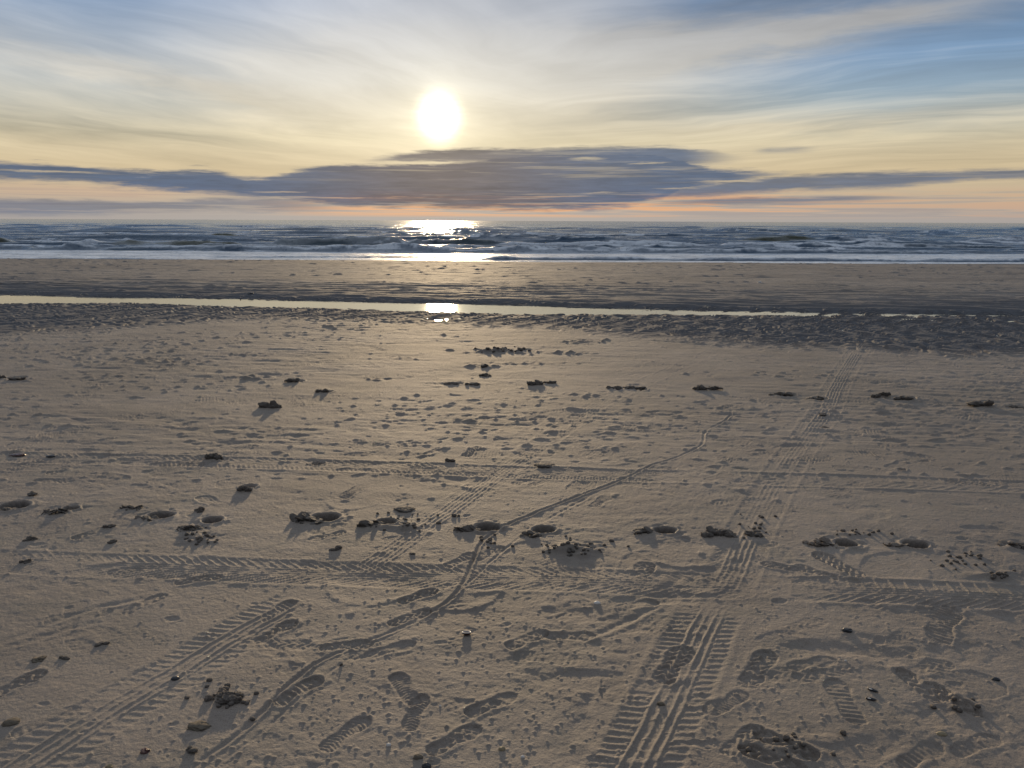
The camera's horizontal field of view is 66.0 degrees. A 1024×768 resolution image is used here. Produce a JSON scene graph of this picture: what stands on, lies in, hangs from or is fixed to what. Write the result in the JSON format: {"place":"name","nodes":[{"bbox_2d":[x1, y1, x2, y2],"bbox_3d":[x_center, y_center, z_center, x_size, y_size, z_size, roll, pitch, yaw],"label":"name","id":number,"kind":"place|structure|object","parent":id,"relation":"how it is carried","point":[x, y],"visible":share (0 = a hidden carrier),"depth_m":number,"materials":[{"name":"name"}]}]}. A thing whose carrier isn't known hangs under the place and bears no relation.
{"place":"outdoors","nodes":[
{"label":"outdoors","id":0,"kind":"place"},
{"bbox_2d":[0,258,1023,767],"bbox_3d":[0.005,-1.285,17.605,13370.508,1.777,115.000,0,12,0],"label":"beach sand","id":1,"kind":"structure","parent":0,"point":[726,650],"depth_m":4.34,"materials":[{"name":"beige sand"}]},
{"bbox_2d":[0,507,18,510],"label":"sand clump","id":2,"kind":"object","parent":1,"relation":"on","point":[5,508],"visible":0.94,"depth_m":4.40,"materials":[{"name":"brown sand"}]},
{"bbox_2d":[1,717,19,726],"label":"stone","id":3,"kind":"object","parent":1,"relation":"on","point":[11,721],"visible":1,"depth_m":2.54,"materials":[{"name":"stone"}]},
{"bbox_2d":[8,453,25,455],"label":"stone","id":4,"kind":"object","parent":1,"relation":"on","point":[18,454],"visible":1,"depth_m":5.42,"materials":[{"name":"grey stone"}]},
{"bbox_2d":[8,377,25,379],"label":"sand lump","id":5,"kind":"object","parent":1,"relation":"on","point":[12,378],"visible":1,"depth_m":7.97,"materials":[{"name":"sand"}]},
{"bbox_2d":[19,558,31,563],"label":"sand clod","id":6,"kind":"object","parent":1,"relation":"on","point":[26,561],"visible":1,"depth_m":3.74,"materials":[{"name":"brown sand"}]},
{"bbox_2d":[22,536,37,540],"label":"sand clod","id":7,"kind":"object","parent":1,"relation":"on","point":[28,538],"visible":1,"depth_m":4.00,"materials":[{"name":"grey sand"}]},
{"bbox_2d":[27,491,37,495],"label":"sand clod","id":8,"kind":"object","parent":1,"relation":"on","point":[32,493],"visible":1,"depth_m":4.61,"materials":[{"name":"brown sand"}]},
{"bbox_2d":[30,655,46,662],"bbox_3d":[-1.754,1.018,2.915,0.062,0.017,0.049,0,12,0],"label":"stone","id":9,"kind":"object","parent":1,"relation":"on","point":[38,659],"visible":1,"depth_m":2.91,"materials":[{"name":"stone"}]},
{"bbox_2d":[42,508,67,514],"bbox_3d":[-2.526,0.706,4.358,0.138,0.042,0.080,0,12,0],"label":"sand clump","id":10,"kind":"object","parent":1,"relation":"on","point":[50,512],"visible":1,"depth_m":4.36,"materials":[{"name":"sand"}]},
{"bbox_2d":[59,655,69,659],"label":"sand clod","id":11,"kind":"object","parent":1,"relation":"on","point":[64,657],"visible":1,"depth_m":2.92,"materials":[{"name":"brown sand"}]},
{"bbox_2d":[95,641,109,646],"bbox_3d":[-1.575,0.996,3.026,0.056,0.011,0.033,-7,14,-32],"label":"sand clod","id":12,"kind":"object","parent":1,"relation":"on","point":[100,643],"visible":1,"depth_m":3.02,"materials":[{"name":"brown sand"}]},
{"bbox_2d":[102,524,115,527],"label":"sand clod","id":13,"kind":"object","parent":1,"relation":"on","point":[109,526],"visible":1,"depth_m":4.16,"materials":[{"name":"brown sand"}]},
{"bbox_2d":[107,539,116,543],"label":"sand clod","id":14,"kind":"object","parent":1,"relation":"on","point":[112,541],"visible":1,"depth_m":3.97,"materials":[{"name":"grey sand"}]},
{"bbox_2d":[119,505,142,510],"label":"sand clump","id":15,"kind":"object","parent":1,"relation":"on","point":[133,507],"visible":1,"depth_m":4.43,"materials":[{"name":"brown sand"}]},
{"bbox_2d":[140,748,150,753],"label":"stone","id":16,"kind":"object","parent":1,"relation":"on","point":[145,751],"visible":1,"depth_m":2.41,"materials":[{"name":"brown stone"}]},
{"bbox_2d":[134,515,159,520],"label":"sand clump","id":17,"kind":"object","parent":1,"relation":"on","point":[144,517],"visible":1,"depth_m":4.27,"materials":[{"name":"sand"}]},
{"bbox_2d":[171,676,179,680],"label":"pebble","id":18,"kind":"object","parent":1,"relation":"on","point":[174,678],"visible":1,"depth_m":2.79,"materials":[{"name":"grey stone"}]},
{"bbox_2d":[185,746,197,752],"bbox_3d":[-0.980,1.120,2.412,0.029,0.016,0.042,-9,15,-38],"label":"sand clod","id":19,"kind":"object","parent":1,"relation":"on","point":[190,749],"visible":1,"depth_m":2.40,"materials":[{"name":"grey sand"}]},
{"bbox_2d":[176,525,206,530],"bbox_3d":[-1.688,0.756,4.147,0.158,0.039,0.080,0,12,0],"label":"sand clump","id":20,"kind":"object","parent":1,"relation":"on","point":[189,527],"visible":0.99,"depth_m":4.14,"materials":[{"name":"grey sand"}]},
{"bbox_2d":[186,720,210,731],"bbox_3d":[-1.004,1.097,2.533,0.075,0.018,0.057,0,12,0],"label":"stone","id":21,"kind":"object","parent":1,"relation":"on","point":[197,726],"visible":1,"depth_m":2.52,"materials":[{"name":"stone"}]},
{"bbox_2d":[194,506,204,512],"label":"sand clod","id":22,"kind":"object","parent":1,"relation":"on","point":[200,509],"visible":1,"depth_m":4.38,"materials":[{"name":"brown sand"}]},
{"bbox_2d":[203,694,213,701],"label":"sand clod","id":23,"kind":"object","parent":1,"relation":"on","point":[207,698],"visible":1,"depth_m":2.67,"materials":[{"name":"sand"}]},
{"bbox_2d":[204,453,222,459],"bbox_3d":[-2.038,0.492,5.378,0.129,0.040,0.058,0,12,0],"label":"sand lump","id":24,"kind":"object","parent":1,"relation":"on","point":[216,456],"visible":1,"depth_m":5.37,"materials":[{"name":"brown sand"}]},
{"bbox_2d":[214,690,243,703],"bbox_3d":[-0.960,1.064,2.672,0.098,0.038,0.065,0,12,0],"label":"sand clod","id":25,"kind":"object","parent":1,"relation":"on","point":[223,696],"visible":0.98,"depth_m":2.66,"materials":[{"name":"sand"}]},
{"bbox_2d":[236,485,251,491],"bbox_3d":[-1.605,0.625,4.728,0.096,0.034,0.046,0,12,0],"label":"sand lump","id":26,"kind":"object","parent":1,"relation":"on","point":[244,488],"visible":1,"depth_m":4.72,"materials":[{"name":"brown sand"}]},
{"bbox_2d":[258,400,281,407],"bbox_3d":[-2.108,0.179,6.852,0.219,0.087,0.068,2,12,9],"label":"sand lump","id":27,"kind":"object","parent":1,"relation":"on","point":[272,404],"visible":0.95,"depth_m":6.84,"materials":[{"name":"brown sand"}]},
{"bbox_2d":[284,378,299,381],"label":"sand lump","id":28,"kind":"object","parent":1,"relation":"on","point":[292,380],"visible":1,"depth_m":7.93,"materials":[{"name":"brown sand"}]},
{"bbox_2d":[289,511,322,523],"bbox_3d":[-1.110,0.736,4.275,0.202,0.066,0.115,6,13,24],"label":"sand clump","id":29,"kind":"object","parent":1,"relation":"on","point":[301,516],"visible":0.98,"depth_m":4.27,"materials":[{"name":"brown sand"}]},
{"bbox_2d":[315,388,328,392],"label":"sand lump","id":30,"kind":"object","parent":1,"relation":"on","point":[325,390],"visible":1,"depth_m":7.45,"materials":[{"name":"brown sand"}]},
{"bbox_2d":[329,545,341,550],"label":"sand clod","id":31,"kind":"object","parent":1,"relation":"on","point":[337,547],"visible":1,"depth_m":3.89,"materials":[{"name":"grey sand"}]},
{"bbox_2d":[356,520,383,526],"bbox_3d":[-0.755,0.751,4.215,0.148,0.048,0.073,0,12,0],"label":"sand clump","id":32,"kind":"object","parent":1,"relation":"on","point":[365,523],"visible":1,"depth_m":4.21,"materials":[{"name":"sand"}]},
{"bbox_2d":[394,506,415,512],"bbox_3d":[-0.609,0.706,4.443,0.130,0.015,0.098,0,12,0],"label":"sand clod","id":33,"kind":"object","parent":1,"relation":"on","point":[406,509],"visible":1,"depth_m":4.44,"materials":[{"name":"brown sand"}]},
{"bbox_2d":[413,754,423,759],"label":"stone","id":34,"kind":"object","parent":1,"relation":"on","point":[417,756],"visible":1,"depth_m":2.38,"materials":[{"name":"grey stone"}]},
{"bbox_2d":[422,763,430,767],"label":"stone","id":35,"kind":"object","parent":1,"relation":"on","point":[426,765],"visible":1,"depth_m":2.34,"materials":[{"name":"grey stone"}]},
{"bbox_2d":[443,382,458,384],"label":"sand lump","id":36,"kind":"object","parent":1,"relation":"on","point":[449,383],"visible":0.52,"depth_m":7.85,"materials":[{"name":"brown sand"}]},
{"bbox_2d":[462,631,470,634],"bbox_3d":[-0.179,0.982,3.102,0.038,0.014,0.030,3,-4,-18],"label":"shell","id":37,"kind":"object","parent":1,"relation":"on","point":[466,632],"visible":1,"depth_m":3.09},
{"bbox_2d":[453,525,481,531],"bbox_3d":[-0.235,0.766,4.163,0.151,0.045,0.083,0,12,0],"label":"sand clump","id":38,"kind":"object","parent":1,"relation":"on","point":[467,528],"visible":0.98,"depth_m":4.15,"materials":[{"name":"sand"}]},
{"bbox_2d":[465,383,479,385],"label":"sand lump","id":39,"kind":"object","parent":1,"relation":"on","point":[475,384],"visible":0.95,"depth_m":7.81,"materials":[{"name":"brown sand"}]},
{"bbox_2d":[0,293,1023,338],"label":"tidal pool","id":40,"kind":"structure","parent":1,"relation":"on","point":[500,309],"depth_m":15.16,"materials":[{"name":"yellow liquid"}]},
{"bbox_2d":[520,530,541,537],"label":"sand clump","id":41,"kind":"object","parent":1,"relation":"on","point":[532,534],"visible":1,"depth_m":4.07,"materials":[{"name":"grey sand"}]},
{"bbox_2d":[527,380,543,385],"bbox_3d":[0.231,-0.014,7.840,0.172,0.060,0.088,0,12,0],"label":"sand lump","id":42,"kind":"object","parent":1,"relation":"on","point":[535,382],"visible":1,"depth_m":7.82,"materials":[{"name":"brown sand"}]},
{"bbox_2d":[537,463,554,467],"bbox_3d":[0.227,0.539,5.237,0.136,0.014,0.094,-4,12,-19],"label":"sand clod","id":43,"kind":"object","parent":1,"relation":"on","point":[544,465],"visible":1,"depth_m":5.22,"materials":[{"name":"brown sand"}]},
{"bbox_2d":[543,381,556,383],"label":"sand lump","id":44,"kind":"object","parent":1,"relation":"on","point":[552,382],"visible":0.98,"depth_m":7.91,"materials":[{"name":"brown sand"}]},
{"bbox_2d":[606,386,621,389],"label":"sand lump","id":45,"kind":"object","parent":1,"relation":"on","point":[615,387],"visible":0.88,"depth_m":7.68,"materials":[{"name":"brown sand"}]},
{"bbox_2d":[623,385,645,388],"bbox_3d":[1.199,0.031,7.715,0.234,0.026,0.108,0,12,0],"label":"sand lump","id":46,"kind":"object","parent":1,"relation":"on","point":[633,387],"visible":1,"depth_m":7.69,"materials":[{"name":"sand"}]},
{"bbox_2d":[633,526,655,533],"bbox_3d":[0.696,0.770,4.135,0.129,0.043,0.075,0,12,0],"label":"sand clump","id":47,"kind":"object","parent":1,"relation":"on","point":[647,529],"visible":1,"depth_m":4.12,"materials":[{"name":"grey sand"}]},
{"bbox_2d":[692,384,706,389],"bbox_3d":[1.827,0.034,7.659,0.145,0.062,0.067,3,12,12],"label":"sand lump","id":48,"kind":"object","parent":1,"relation":"on","point":[700,387],"visible":1,"depth_m":7.65,"materials":[{"name":"brown sand"}]},
{"bbox_2d":[706,386,722,389],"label":"sand lump","id":49,"kind":"object","parent":1,"relation":"on","point":[713,387],"visible":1,"depth_m":7.65,"materials":[{"name":"brown sand"}]},
{"bbox_2d":[701,525,737,537],"bbox_3d":[1.074,0.778,4.103,0.193,0.058,0.100,0,12,0],"label":"sand clump","id":50,"kind":"object","parent":1,"relation":"on","point":[710,531],"visible":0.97,"depth_m":4.09,"materials":[{"name":"grey sand"}]},
{"bbox_2d":[744,530,762,536],"bbox_3d":[1.256,0.778,4.100,0.100,0.026,0.077,0,12,0],"label":"sand clod","id":51,"kind":"object","parent":1,"relation":"on","point":[755,533],"visible":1,"depth_m":4.09,"materials":[{"name":"sand"}]},
{"bbox_2d":[768,391,793,396],"bbox_3d":[2.538,0.101,7.463,0.253,0.062,0.089,2,12,8],"label":"sand lump","id":52,"kind":"object","parent":1,"relation":"on","point":[788,393],"visible":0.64,"depth_m":7.45,"materials":[{"name":"brown sand"}]},
{"bbox_2d":[783,734,789,740],"bbox_3d":[0.859,1.106,2.467,0.025,0.016,0.022,-11,16,-43],"label":"sand crumb","id":53,"kind":"object","parent":1,"relation":"on","point":[786,737],"visible":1,"depth_m":2.46,"materials":[{"name":"sand"}]},
{"bbox_2d":[806,396,823,400],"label":"sand lump","id":54,"kind":"object","parent":1,"relation":"on","point":[819,398],"visible":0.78,"depth_m":7.30,"materials":[{"name":"sand"}]},
{"bbox_2d":[802,536,837,547],"bbox_3d":[1.558,0.806,3.983,0.176,0.048,0.092,0,12,0],"label":"sand clump","id":55,"kind":"object","parent":1,"relation":"on","point":[821,541],"visible":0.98,"depth_m":3.99,"materials":[{"name":"grey sand"}]},
{"bbox_2d":[840,729,845,735],"bbox_3d":[1.054,1.107,2.507,0.023,0.014,0.020,11,16,42],"label":"sand crumb","id":56,"kind":"object","parent":1,"relation":"on","point":[842,732],"visible":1,"depth_m":2.50,"materials":[{"name":"brown sand"}]},
{"bbox_2d":[842,628,851,632],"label":"stone","id":57,"kind":"object","parent":1,"relation":"on","point":[848,630],"visible":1,"depth_m":3.12,"materials":[{"name":"grey stone"}]},
{"bbox_2d":[870,394,880,397],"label":"sand lump","id":58,"kind":"object","parent":1,"relation":"on","point":[875,396],"visible":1,"depth_m":7.31,"materials":[{"name":"brown sand"}]},
{"bbox_2d":[878,392,890,394],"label":"sand lump","id":59,"kind":"object","parent":1,"relation":"on","point":[884,393],"visible":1,"depth_m":7.41,"materials":[{"name":"brown sand"}]},
{"bbox_2d":[883,542,909,547],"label":"sand clump","id":60,"kind":"object","parent":1,"relation":"on","point":[894,544],"visible":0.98,"depth_m":3.96,"materials":[{"name":"grey sand"}]},
{"bbox_2d":[893,396,913,399],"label":"sand lump","id":61,"kind":"object","parent":1,"relation":"on","point":[904,398],"visible":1,"depth_m":7.24,"materials":[{"name":"brown sand"}]},
{"bbox_2d":[936,731,946,735],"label":"stone","id":62,"kind":"object","parent":1,"relation":"on","point":[940,733],"visible":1,"depth_m":2.50,"materials":[{"name":"grey stone"}]},
{"bbox_2d":[966,400,993,405],"bbox_3d":[4.168,0.166,7.025,0.228,0.069,0.122,0,12,0],"label":"sand lump","id":63,"kind":"object","parent":1,"relation":"on","point":[979,403],"visible":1,"depth_m":7.00,"materials":[{"name":"brown sand"}]},
{"bbox_2d":[997,540,1023,548],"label":"sand clump","id":64,"kind":"object","parent":1,"relation":"on","point":[1000,543],"visible":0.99,"depth_m":3.97,"materials":[{"name":"grey sand"}]},
{"bbox_2d":[1005,405,1023,408],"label":"sand lump","id":65,"kind":"object","parent":1,"relation":"on","point":[1013,406],"visible":0.59,"depth_m":6.98,"materials":[{"name":"brown sand"}]},
{"bbox_2d":[0,219,1023,263],"bbox_3d":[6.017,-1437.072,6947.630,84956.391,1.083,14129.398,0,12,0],"label":"sea water","id":66,"kind":"structure","parent":0,"point":[766,242],"depth_m":60.82,"materials":[{"name":"blue liquid"}]},
{"bbox_2d":[0,0,1023,222],"label":"sky","id":67,"kind":"structure","parent":0,"point":[892,111],"materials":[{"name":"blue"}]}
]}

